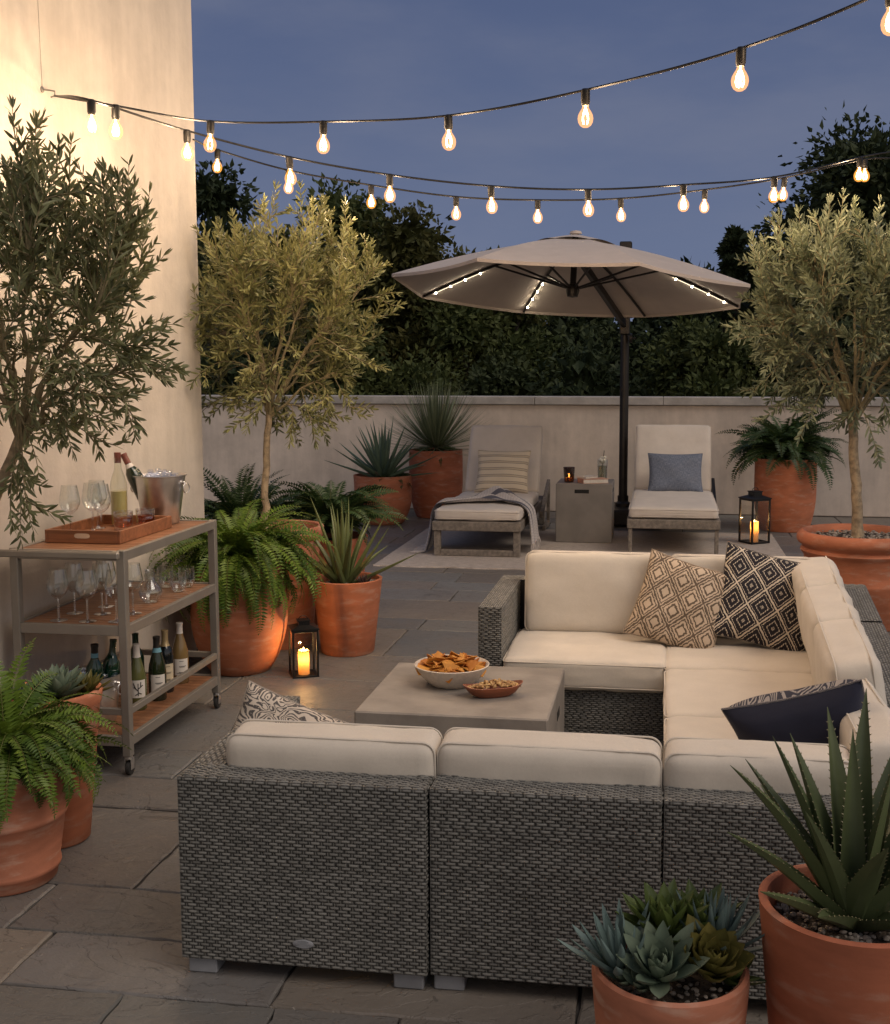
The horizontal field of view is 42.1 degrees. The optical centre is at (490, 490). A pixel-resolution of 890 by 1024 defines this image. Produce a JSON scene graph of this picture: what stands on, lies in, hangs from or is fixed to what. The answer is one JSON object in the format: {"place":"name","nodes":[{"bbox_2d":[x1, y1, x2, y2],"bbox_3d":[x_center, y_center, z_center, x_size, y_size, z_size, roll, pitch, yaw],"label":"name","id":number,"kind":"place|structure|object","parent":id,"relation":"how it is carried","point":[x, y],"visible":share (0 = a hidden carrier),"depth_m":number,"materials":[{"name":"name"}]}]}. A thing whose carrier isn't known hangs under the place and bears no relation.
{"place":"outdoors","nodes":[
{"label":"outdoors","id":0,"kind":"place"},
{"bbox_2d":[0,509,889,1023],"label":"patio paving","id":1,"kind":"structure","parent":0,"point":[92,937],"depth_m":3.63,"materials":[{"name":"grey stone"}]},
{"bbox_2d":[3,664,113,848],"bbox_3d":[-1.561,0.942,4.158,0.387,0.648,0.349,1,6,8],"label":"potted succulent","id":2,"kind":"object","parent":1,"relation":"on","point":[78,812],"visible":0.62,"depth_m":4.11,"materials":[{"name":"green plant"}]},
{"bbox_2d":[0,638,132,896],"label":"potted fern","id":3,"kind":"object","parent":1,"relation":"on","point":[42,756],"visible":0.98,"depth_m":3.74,"materials":[{"name":"green plant"}]},
{"bbox_2d":[0,94,190,550],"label":"potted olive tree","id":4,"kind":"object","parent":1,"relation":"on","point":[35,208],"visible":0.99,"depth_m":4.03,"materials":[{"name":"green plant"}]},
{"bbox_2d":[0,0,204,686],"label":"house wall","id":5,"kind":"structure","parent":1,"relation":"on","point":[137,54],"depth_m":5.80,"materials":[{"name":"beige paint"}]},
{"bbox_2d":[54,95,889,214],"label":"string light","id":6,"kind":"object","parent":5,"relation":"attached to","point":[91,107],"visible":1,"depth_m":5.92,"materials":[{"name":"black plastic"}]},
{"bbox_2d":[58,0,889,150],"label":"string light","id":7,"kind":"object","parent":5,"relation":"attached to","point":[740,60],"visible":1,"depth_m":4.56,"materials":[{"name":"black plastic"}]},
{"bbox_2d":[192,139,889,221],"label":"string light","id":8,"kind":"object","parent":5,"relation":"attached to","point":[538,201],"visible":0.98,"depth_m":7.00,"materials":[{"name":"black plastic"}]},
{"bbox_2d":[0,519,220,774],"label":"bar cart","id":9,"kind":"object","parent":1,"relation":"on","point":[152,716],"visible":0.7,"depth_m":4.99,"materials":[{"name":"paint"}]},
{"bbox_2d":[46,567,68,621],"bbox_3d":[-1.826,0.439,4.871,0.090,0.221,0.090,-1,6,-10],"label":"wine glass","id":10,"kind":"object","parent":9,"relation":"on","point":[59,620],"visible":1,"depth_m":4.87,"materials":[{"name":"clear glass"}]},
{"bbox_2d":[63,564,84,614],"bbox_3d":[-1.810,0.424,5.015,0.090,0.221,0.090,-5,8,-40],"label":"wine glass","id":11,"kind":"object","parent":9,"relation":"on","point":[75,613],"visible":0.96,"depth_m":5.01,"materials":[{"name":"clear glass"}]},
{"bbox_2d":[75,570,97,622],"bbox_3d":[-1.698,0.441,4.852,0.090,0.221,0.090,6,8,43],"label":"wine glass","id":12,"kind":"object","parent":9,"relation":"on","point":[88,621],"visible":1,"depth_m":4.85,"materials":[{"name":"clear glass"}]},
{"bbox_2d":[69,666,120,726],"bbox_3d":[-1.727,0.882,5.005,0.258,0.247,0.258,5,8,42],"label":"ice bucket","id":13,"kind":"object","parent":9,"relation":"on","point":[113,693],"visible":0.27,"depth_m":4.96,"materials":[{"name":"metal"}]},
{"bbox_2d":[85,643,103,678],"bbox_3d":[-1.699,0.802,4.954,0.075,0.298,0.075,4,9,8],"label":"wine bottle","id":14,"kind":"object","parent":13,"relation":"in","point":[94,664],"visible":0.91,"depth_m":4.92,"materials":[{"name":"green glass"}]},
{"bbox_2d":[102,638,119,678],"bbox_3d":[-1.660,0.794,5.041,0.075,0.297,0.075,7,4,8],"label":"wine bottle","id":15,"kind":"object","parent":13,"relation":"in","point":[111,664],"visible":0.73,"depth_m":5.02,"materials":[{"name":"green glass"}]},
{"bbox_2d":[90,562,111,615],"bbox_3d":[-1.685,0.426,5.001,0.090,0.221,0.090,-1,6,-12],"label":"wine glass","id":16,"kind":"object","parent":9,"relation":"on","point":[102,614],"visible":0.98,"depth_m":5.00,"materials":[{"name":"clear glass"}]},
{"bbox_2d":[95,561,115,607],"bbox_3d":[-1.718,0.409,5.152,0.090,0.221,0.090,-4,7,-34],"label":"wine glass","id":17,"kind":"object","parent":9,"relation":"on","point":[107,606],"visible":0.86,"depth_m":5.15,"materials":[{"name":"clear glass"}]},
{"bbox_2d":[45,514,171,543],"bbox_3d":[-1.715,0.171,5.218,0.345,0.056,0.533,1,6,8],"label":"serving tray","id":18,"kind":"object","parent":9,"relation":"on","point":[80,531],"visible":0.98,"depth_m":5.11,"materials":[{"name":"brown wood"}]},
{"bbox_2d":[59,487,79,525],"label":"wine glass","id":19,"kind":"object","parent":18,"relation":"on","point":[65,510],"visible":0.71,"depth_m":5.09,"materials":[{"name":"clear glass"}]},
{"bbox_2d":[81,483,101,529],"bbox_3d":[-1.796,0.075,5.204,0.090,0.221,0.090,-2,6,-16],"label":"wine glass","id":20,"kind":"object","parent":18,"relation":"on","point":[96,507],"visible":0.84,"depth_m":5.20,"materials":[{"name":"clear glass"}]},
{"bbox_2d":[87,482,106,528],"bbox_3d":[-1.814,0.063,5.322,0.090,0.221,0.090,4,7,31],"label":"wine glass","id":21,"kind":"object","parent":18,"relation":"on","point":[96,527],"visible":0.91,"depth_m":5.32,"materials":[{"name":"clear glass"}]},
{"bbox_2d":[90,484,110,529],"bbox_3d":[-1.738,0.081,5.151,0.090,0.221,0.090,-1,6,-11],"label":"wine glass","id":22,"kind":"object","parent":18,"relation":"on","point":[97,509],"visible":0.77,"depth_m":5.15,"materials":[{"name":"clear glass"}]},
{"bbox_2d":[110,452,127,524],"bbox_3d":[-1.740,-0.010,5.400,0.077,0.342,0.077,1,6,8],"label":"wine bottle","id":23,"kind":"object","parent":18,"relation":"on","point":[119,501],"visible":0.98,"depth_m":5.38,"materials":[{"name":"clear glass"}]},
{"bbox_2d":[113,510,132,530],"bbox_3d":[-1.680,0.136,5.280,0.087,0.086,0.087,1,6,8],"label":"crystal tumbler","id":24,"kind":"object","parent":18,"relation":"on","point":[121,526],"visible":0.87,"depth_m":5.28,"materials":[{"name":"clear glass"}]},
{"bbox_2d":[104,571,117,622],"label":"wine glass","id":25,"kind":"object","parent":9,"relation":"on","point":[114,621],"visible":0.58,"depth_m":4.84,"materials":[{"name":"clear glass"}]},
{"bbox_2d":[129,563,142,614],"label":"wine glass","id":26,"kind":"object","parent":9,"relation":"on","point":[134,613],"visible":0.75,"depth_m":5.00,"materials":[{"name":"clear glass"}]},
{"bbox_2d":[131,632,144,668],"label":"wine bottle","id":27,"kind":"object","parent":9,"relation":"on","point":[135,637],"visible":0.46,"depth_m":5.40,"materials":[{"name":"green glass"}]},
{"bbox_2d":[131,643,146,710],"bbox_3d":[-1.592,0.836,5.197,0.081,0.298,0.084,1,6,8],"label":"wine bottle","id":28,"kind":"object","parent":9,"relation":"on","point":[139,685],"visible":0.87,"depth_m":5.17,"materials":[{"name":"green glass"}]},
{"bbox_2d":[139,570,162,602],"bbox_3d":[-1.551,0.434,5.261,0.106,0.150,0.106,1,6,8],"label":"glass carafe","id":29,"kind":"object","parent":9,"relation":"on","point":[150,601],"visible":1,"depth_m":5.26,"materials":[{"name":"clear glass"}]},
{"bbox_2d":[145,572,162,593],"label":"stemless glass","id":30,"kind":"object","parent":9,"relation":"on","point":[153,591],"visible":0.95,"depth_m":5.47,"materials":[{"name":"clear glass"}]},
{"bbox_2d":[148,635,166,700],"bbox_3d":[-1.544,0.821,5.347,0.081,0.298,0.082,1,6,8],"label":"wine bottle","id":31,"kind":"object","parent":9,"relation":"on","point":[157,675],"visible":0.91,"depth_m":5.32,"materials":[{"name":"green glass"}]},
{"bbox_2d":[130,468,189,523],"bbox_3d":[-1.601,0.024,5.596,0.256,0.268,0.256,5,8,42],"label":"ice bucket","id":32,"kind":"object","parent":9,"relation":"on","point":[161,493],"visible":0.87,"depth_m":5.51,"materials":[{"name":"metal"}]},
{"bbox_2d":[121,452,143,501],"bbox_3d":[-1.705,-0.045,5.569,0.075,0.298,0.075,-23,8,10],"label":"wine bottle","id":33,"kind":"object","parent":32,"relation":"in","point":[132,470],"visible":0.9,"depth_m":5.54,"materials":[{"name":"green glass"}]},
{"bbox_2d":[157,567,173,587],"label":"stemless glass","id":34,"kind":"object","parent":9,"relation":"on","point":[166,586],"visible":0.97,"depth_m":5.62,"materials":[{"name":"clear glass"}]},
{"bbox_2d":[160,629,173,692],"bbox_3d":[-1.542,0.807,5.477,0.076,0.298,0.076,1,6,8],"label":"wine bottle","id":35,"kind":"object","parent":9,"relation":"on","point":[167,652],"visible":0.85,"depth_m":5.45,"materials":[{"name":"black glass"}]},
{"bbox_2d":[169,572,186,591],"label":"stemless glass","id":36,"kind":"object","parent":9,"relation":"on","point":[177,590],"visible":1,"depth_m":5.51,"materials":[{"name":"clear glass"}]},
{"bbox_2d":[172,622,188,683],"bbox_3d":[-1.516,0.790,5.634,0.081,0.298,0.082,1,6,8],"label":"wine bottle","id":37,"kind":"object","parent":9,"relation":"on","point":[181,656],"visible":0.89,"depth_m":5.61,"materials":[{"name":"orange glass"}]},
{"bbox_2d":[178,567,194,587],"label":"stemless glass","id":38,"kind":"object","parent":9,"relation":"on","point":[184,585],"visible":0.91,"depth_m":5.62,"materials":[{"name":"clear glass"}]},
{"bbox_2d":[144,499,335,676],"bbox_3d":[-1.389,0.550,6.506,1.036,0.931,1.054,1,6,8],"label":"potted fern","id":39,"kind":"object","parent":1,"relation":"on","point":[255,583],"visible":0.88,"depth_m":6.30,"materials":[{"name":"green plant"}]},
{"bbox_2d":[203,463,318,521],"bbox_3d":[-1.650,0.341,7.620,1.099,1.110,1.088,1,6,8],"label":"potted fern","id":40,"kind":"object","parent":1,"relation":"on","point":[230,502],"visible":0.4,"depth_m":7.55,"materials":[{"name":"green plant"}]},
{"bbox_2d":[184,180,406,649],"bbox_3d":[-1.191,-0.463,7.082,1.366,2.822,1.095,-1,6,-12],"label":"potted olive tree","id":41,"kind":"object","parent":1,"relation":"on","point":[236,266],"visible":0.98,"depth_m":6.88,"materials":[{"name":"green plant"}]},
{"bbox_2d":[287,615,318,678],"bbox_3d":[-1.038,0.858,6.409,0.154,0.338,0.154,-2,6,-18],"label":"candle lantern","id":42,"kind":"object","parent":1,"relation":"on","point":[302,625],"visible":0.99,"depth_m":6.37,"materials":[{"name":"black metal"}]},
{"bbox_2d":[298,647,309,674],"bbox_3d":[-1.038,0.943,6.418,0.062,0.154,0.062,1,6,8],"label":"pillar candle","id":43,"kind":"object","parent":42,"relation":"in","point":[303,662],"visible":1,"depth_m":6.39,"materials":[{"name":"yellow wax"}]},
{"bbox_2d":[177,695,442,989],"bbox_3d":[-0.459,0.990,3.571,0.714,0.676,0.836,1,6,8],"label":"sofa module","id":44,"kind":"object","parent":1,"relation":"on","point":[304,843],"visible":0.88,"depth_m":3.18,"materials":[{"name":"grey wicker"}]},
{"bbox_2d":[230,680,347,731],"bbox_3d":[-0.624,0.817,3.614,0.517,0.407,0.189,1,6,8],"label":"throw pillow","id":45,"kind":"object","parent":44,"relation":"on","point":[259,702],"visible":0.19,"depth_m":3.62,"materials":[{"name":"grey fabric"}]},
{"bbox_2d":[269,480,407,624],"bbox_3d":[-1.055,0.393,7.763,1.056,0.977,0.977,1,6,8],"label":"potted fern","id":46,"kind":"object","parent":1,"relation":"on","point":[360,511],"visible":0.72,"depth_m":7.64,"materials":[{"name":"green plant"}]},
{"bbox_2d":[300,497,417,656],"bbox_3d":[-0.904,0.499,6.940,0.694,0.940,0.721,-4,7,-35],"label":"potted aloe","id":47,"kind":"object","parent":1,"relation":"on","point":[347,608],"visible":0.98,"depth_m":6.81,"materials":[{"name":"ceramic"}]},
{"bbox_2d":[325,418,439,524],"bbox_3d":[-1.189,-0.232,12.670,1.259,1.182,1.266,1,6,8],"label":"potted agave","id":48,"kind":"object","parent":1,"relation":"on","point":[383,468],"visible":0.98,"depth_m":12.50,"materials":[{"name":"ceramic"}]},
{"bbox_2d":[372,380,498,517],"bbox_3d":[-0.627,-0.513,13.229,1.662,1.622,1.559,3,7,27],"label":"potted yucca","id":49,"kind":"object","parent":1,"relation":"on","point":[444,479],"visible":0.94,"depth_m":13.03,"materials":[{"name":"plant"}]},
{"bbox_2d":[354,663,564,738],"bbox_3d":[-0.100,1.011,4.871,0.767,0.360,0.765,1,6,8],"label":"coffee table","id":50,"kind":"object","parent":1,"relation":"on","point":[403,694],"visible":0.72,"depth_m":4.65,"materials":[{"name":"grey concrete"}]},
{"bbox_2d":[414,651,488,688],"bbox_3d":[-0.164,0.754,4.914,0.320,0.142,0.320,1,6,8],"label":"chip bowl","id":51,"kind":"object","parent":50,"relation":"on","point":[451,670],"visible":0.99,"depth_m":4.83,"materials":[{"name":"ceramic"}]},
{"bbox_2d":[463,678,522,697],"bbox_3d":[0.011,0.811,4.736,0.256,0.065,0.112,-2,6,-15],"label":"nut dish","id":52,"kind":"object","parent":50,"relation":"on","point":[495,688],"visible":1,"depth_m":4.71,"materials":[{"name":"brown wood"}]},
{"bbox_2d":[429,727,662,990],"bbox_3d":[0.200,0.999,3.483,0.632,0.677,0.832,1,6,8],"label":"sofa module","id":53,"kind":"object","parent":1,"relation":"on","point":[541,842],"visible":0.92,"depth_m":3.10,"materials":[{"name":"grey wicker"}]},
{"bbox_2d":[392,230,749,525],"bbox_3d":[0.816,-1.023,11.202,3.166,3.035,3.751,1,6,8],"label":"cantilever umbrella","id":54,"kind":"object","parent":1,"relation":"on","point":[575,273],"visible":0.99,"depth_m":11.46,"materials":[{"name":"fabric"}]},
{"bbox_2d":[478,550,666,738],"bbox_3d":[0.436,0.713,5.698,0.886,0.778,0.864,1,6,8],"label":"sofa module","id":55,"kind":"object","parent":1,"relation":"on","point":[569,612],"visible":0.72,"depth_m":5.54,"materials":[{"name":"beige fabric"}]},
{"bbox_2d":[373,528,785,569],"bbox_3d":[0.936,0.546,10.882,3.570,0.010,2.470,1,6,8],"label":"area rug","id":56,"kind":"object","parent":1,"relation":"on","point":[670,543],"visible":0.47,"depth_m":11.04,"materials":[{"name":"beige fabric"}]},
{"bbox_2d":[432,425,549,556],"bbox_3d":[0.062,-0.063,11.438,0.850,1.081,2.289,1,6,8],"label":"sun lounger","id":57,"kind":"object","parent":56,"relation":"on","point":[494,516],"visible":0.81,"depth_m":11.02,"materials":[{"name":"beige fabric"}]},
{"bbox_2d":[410,486,540,552],"bbox_3d":[-0.129,0.254,10.756,1.200,0.594,0.536,0,6,3],"label":"throw blanket","id":58,"kind":"object","parent":57,"relation":"on","point":[496,493],"visible":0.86,"depth_m":10.69,"materials":[{"name":"grey fabric"}]},
{"bbox_2d":[474,450,530,493],"bbox_3d":[0.126,-0.195,11.713,0.564,0.426,0.246,1,6,8],"label":"outdoor pillow","id":59,"kind":"object","parent":57,"relation":"on","point":[508,470],"visible":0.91,"depth_m":11.66,"materials":[{"name":"fabric"}]},
{"bbox_2d":[555,478,613,542],"bbox_3d":[0.944,0.192,11.439,0.546,0.575,0.532,1,6,8],"label":"side table","id":60,"kind":"object","parent":56,"relation":"on","point":[584,513],"visible":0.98,"depth_m":11.18,"materials":[{"name":"concrete"}]},
{"bbox_2d":[563,467,574,481],"bbox_3d":[0.771,-0.158,11.296,0.116,0.147,0.116,1,6,8],"label":"candle votive","id":61,"kind":"object","parent":60,"relation":"on","point":[569,472],"visible":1,"depth_m":11.25,"materials":[{"name":"brown glass"}]},
{"bbox_2d":[577,477,607,483],"bbox_3d":[1.003,-0.100,11.268,0.260,0.042,0.190,-1,6,-13],"label":"book","id":62,"kind":"object","parent":60,"relation":"on","point":[593,480],"visible":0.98,"depth_m":11.19,"materials":[{"name":"white paper"}]},
{"bbox_2d":[577,475,597,478],"bbox_3d":[0.953,-0.134,11.302,0.170,0.018,0.120,-5,8,-39],"label":"book","id":63,"kind":"object","parent":62,"relation":"on","point":[587,476],"visible":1,"depth_m":11.25,"materials":[{"name":"white paper"}]},
{"bbox_2d":[597,450,607,476],"bbox_3d":[1.113,-0.251,11.448,0.104,0.297,0.104,1,6,8],"label":"iced drink","id":64,"kind":"object","parent":60,"relation":"on","point":[602,460],"visible":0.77,"depth_m":11.43,"materials":[{"name":"clear glass"}]},
{"bbox_2d":[627,424,720,553],"bbox_3d":[1.852,-0.078,11.574,0.880,1.081,2.289,1,6,8],"label":"sun lounger","id":65,"kind":"object","parent":56,"relation":"on","point":[691,510],"visible":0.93,"depth_m":11.59,"materials":[{"name":"fabric"}]},
{"bbox_2d":[648,453,702,491],"bbox_3d":[1.904,-0.182,11.875,0.570,0.398,0.225,1,6,8],"label":"outdoor pillow","id":66,"kind":"object","parent":65,"relation":"on","point":[674,472],"visible":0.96,"depth_m":11.82,"materials":[{"name":"blue fabric"}]},
{"bbox_2d":[738,487,771,543],"bbox_3d":[2.564,0.235,11.191,0.228,0.538,0.228,-3,7,-24],"label":"candle lantern","id":67,"kind":"object","parent":56,"relation":"on","point":[753,496],"visible":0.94,"depth_m":11.14,"materials":[{"name":"black metal"}]},
{"bbox_2d":[750,519,758,541],"bbox_3d":[2.564,0.387,11.207,0.084,0.219,0.084,1,6,8],"label":"pillar candle","id":68,"kind":"object","parent":67,"relation":"in","point":[756,532],"visible":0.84,"depth_m":11.17,"materials":[{"name":"yellow wax"}]},
{"bbox_2d":[556,878,766,1023],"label":"potted succulent","id":69,"kind":"object","parent":1,"relation":"on","point":[671,953],"visible":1,"depth_m":2.37,"materials":[{"name":"green plant"}]},
{"bbox_2d":[664,554,882,673],"bbox_3d":[1.348,0.730,5.553,1.018,0.774,0.883,1,6,8],"label":"sofa module","id":70,"kind":"object","parent":1,"relation":"on","point":[728,653],"visible":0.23,"depth_m":5.35,"materials":[{"name":"beige fabric"}]},
{"bbox_2d":[623,549,724,648],"bbox_3d":[0.925,0.551,5.602,0.535,0.503,0.229,2,6,18],"label":"throw pillow","id":71,"kind":"object","parent":70,"relation":"on","point":[678,603],"visible":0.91,"depth_m":5.55,"materials":[{"name":"beige fabric"}]},
{"bbox_2d":[714,541,804,650],"bbox_3d":[1.322,0.526,5.551,0.564,0.532,0.240,1,6,8],"label":"throw pillow","id":72,"kind":"object","parent":70,"relation":"on","point":[758,606],"visible":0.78,"depth_m":5.49,"materials":[{"name":"grey fabric"}]},
{"bbox_2d":[662,678,889,999],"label":"sofa module","id":73,"kind":"object","parent":1,"relation":"on","point":[711,799],"visible":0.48,"depth_m":3.03,"materials":[{"name":"grey wicker"}]},
{"bbox_2d":[721,679,864,743],"bbox_3d":[0.967,0.760,3.494,0.393,0.460,0.371,-5,8,-40],"label":"throw pillow","id":74,"kind":"object","parent":73,"relation":"on","point":[799,714],"visible":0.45,"depth_m":3.39,"materials":[{"name":"blue fabric"}]},
{"bbox_2d":[663,583,889,722],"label":"sofa module","id":75,"kind":"object","parent":1,"relation":"on","point":[706,693],"visible":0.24,"depth_m":4.75,"materials":[{"name":"beige fabric"}]},
{"bbox_2d":[663,618,889,760],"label":"sofa module","id":76,"kind":"object","parent":1,"relation":"on","point":[843,648],"visible":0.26,"depth_m":4.04,"materials":[{"name":"beige fabric"}]},
{"bbox_2d":[716,405,848,532],"bbox_3d":[3.071,-0.248,12.100,1.425,1.334,1.352,1,6,8],"label":"potted fern","id":77,"kind":"object","parent":1,"relation":"on","point":[785,474],"visible":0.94,"depth_m":11.89,"materials":[{"name":"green plant"}]},
{"bbox_2d":[720,187,889,631],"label":"potted olive tree","id":78,"kind":"object","parent":1,"relation":"on","point":[856,550],"visible":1,"depth_m":7.40,"materials":[{"name":"green plant"}]},
{"bbox_2d":[727,688,889,1023],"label":"potted aloe","id":79,"kind":"object","parent":1,"relation":"on","point":[825,917],"visible":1,"depth_m":2.34,"materials":[{"name":"plant"}]},
{"bbox_2d":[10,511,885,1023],"bbox_3d":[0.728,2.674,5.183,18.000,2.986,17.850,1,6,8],"label":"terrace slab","id":80,"kind":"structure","parent":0,"point":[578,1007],"depth_m":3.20,"materials":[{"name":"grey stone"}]},
{"bbox_2d":[201,395,889,517],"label":"parapet wall","id":81,"kind":"structure","parent":80,"relation":"on","point":[580,434],"depth_m":13.62,"materials":[{"name":"paint"}]},
{"bbox_2d":[191,0,889,326],"label":"sky","id":82,"kind":"structure","parent":0,"point":[253,60],"materials":[{"name":"blue"}]},
{"bbox_2d":[658,261,749,327],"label":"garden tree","id":83,"kind":"object","parent":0,"point":[669,318],"depth_m":20.20,"materials":[{"name":"green plant"}]},
{"label":"ground","id":84,"kind":"structure","parent":0,"visible":0},
{"bbox_2d":[195,158,275,371],"bbox_3d":[-4.701,-1.505,20.370,2.929,8.493,2.733,1,6,8],"label":"garden tree","id":85,"kind":"object","parent":84,"relation":"on","point":[216,196],"visible":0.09,"depth_m":19.62,"materials":[{"name":"green plant"}]},
{"bbox_2d":[200,299,313,394],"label":"garden tree","id":86,"kind":"object","parent":84,"relation":"on","point":[272,339],"visible":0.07,"depth_m":17.38,"materials":[{"name":"green plant"}]},
{"bbox_2d":[261,172,401,363],"bbox_3d":[-3.033,-1.471,20.744,4.299,8.350,3.989,-3,7,-25],"label":"garden tree","id":87,"kind":"object","parent":84,"relation":"on","point":[357,207],"visible":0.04,"depth_m":20.26,"materials":[{"name":"green plant"}]},
{"bbox_2d":[274,298,486,395],"bbox_3d":[-1.849,-0.032,17.803,3.801,6.157,3.743,-3,7,-29],"label":"garden tree","id":88,"kind":"object","parent":84,"relation":"on","point":[406,377],"visible":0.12,"depth_m":17.22,"materials":[{"name":"green plant"}]},
{"bbox_2d":[342,196,549,391],"bbox_3d":[-0.954,-1.031,19.799,3.901,7.678,3.380,1,6,8],"label":"garden tree","id":89,"kind":"object","parent":84,"relation":"on","point":[412,243],"visible":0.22,"depth_m":18.59,"materials":[{"name":"green plant"}]},
{"bbox_2d":[201,247,757,394],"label":"distant woods","id":90,"kind":"object","parent":84,"relation":"on","point":[651,319],"depth_m":23.32,"materials":[{"name":"green plant"}]},
{"bbox_2d":[401,296,575,395],"bbox_3d":[-0.126,-0.429,19.156,3.189,6.624,3.505,1,6,8],"label":"garden tree","id":91,"kind":"object","parent":84,"relation":"on","point":[454,324],"visible":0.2,"depth_m":18.30,"materials":[{"name":"green plant"}]},
{"bbox_2d":[447,329,653,395],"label":"garden tree","id":92,"kind":"object","parent":84,"relation":"on","point":[581,375],"visible":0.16,"depth_m":17.12,"materials":[{"name":"green plant"}]},
{"bbox_2d":[527,309,740,395],"bbox_3d":[2.297,-0.508,20.271,4.519,6.559,4.267,1,6,8],"label":"garden tree","id":93,"kind":"object","parent":84,"relation":"on","point":[603,329],"visible":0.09,"depth_m":19.62,"materials":[{"name":"green plant"}]},
{"bbox_2d":[631,314,798,396],"bbox_3d":[3.230,0.280,16.719,2.761,5.762,2.849,1,6,8],"label":"garden tree","id":94,"kind":"object","parent":84,"relation":"on","point":[701,360],"visible":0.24,"depth_m":15.97,"materials":[{"name":"green plant"}]},
{"bbox_2d":[711,224,749,336],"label":"garden tree","id":95,"kind":"object","parent":84,"relation":"on","point":[728,248],"visible":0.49,"depth_m":19.08,"materials":[{"name":"green plant"}]},
{"bbox_2d":[713,103,889,395],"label":"garden tree","id":96,"kind":"object","parent":84,"relation":"on","point":[868,190],"visible":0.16,"depth_m":17.76,"materials":[{"name":"green plant"}]},
{"bbox_2d":[722,311,889,396],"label":"garden tree","id":97,"kind":"object","parent":84,"relation":"on","point":[842,345],"visible":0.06,"depth_m":16.46,"materials":[{"name":"green plant"}]}
]}

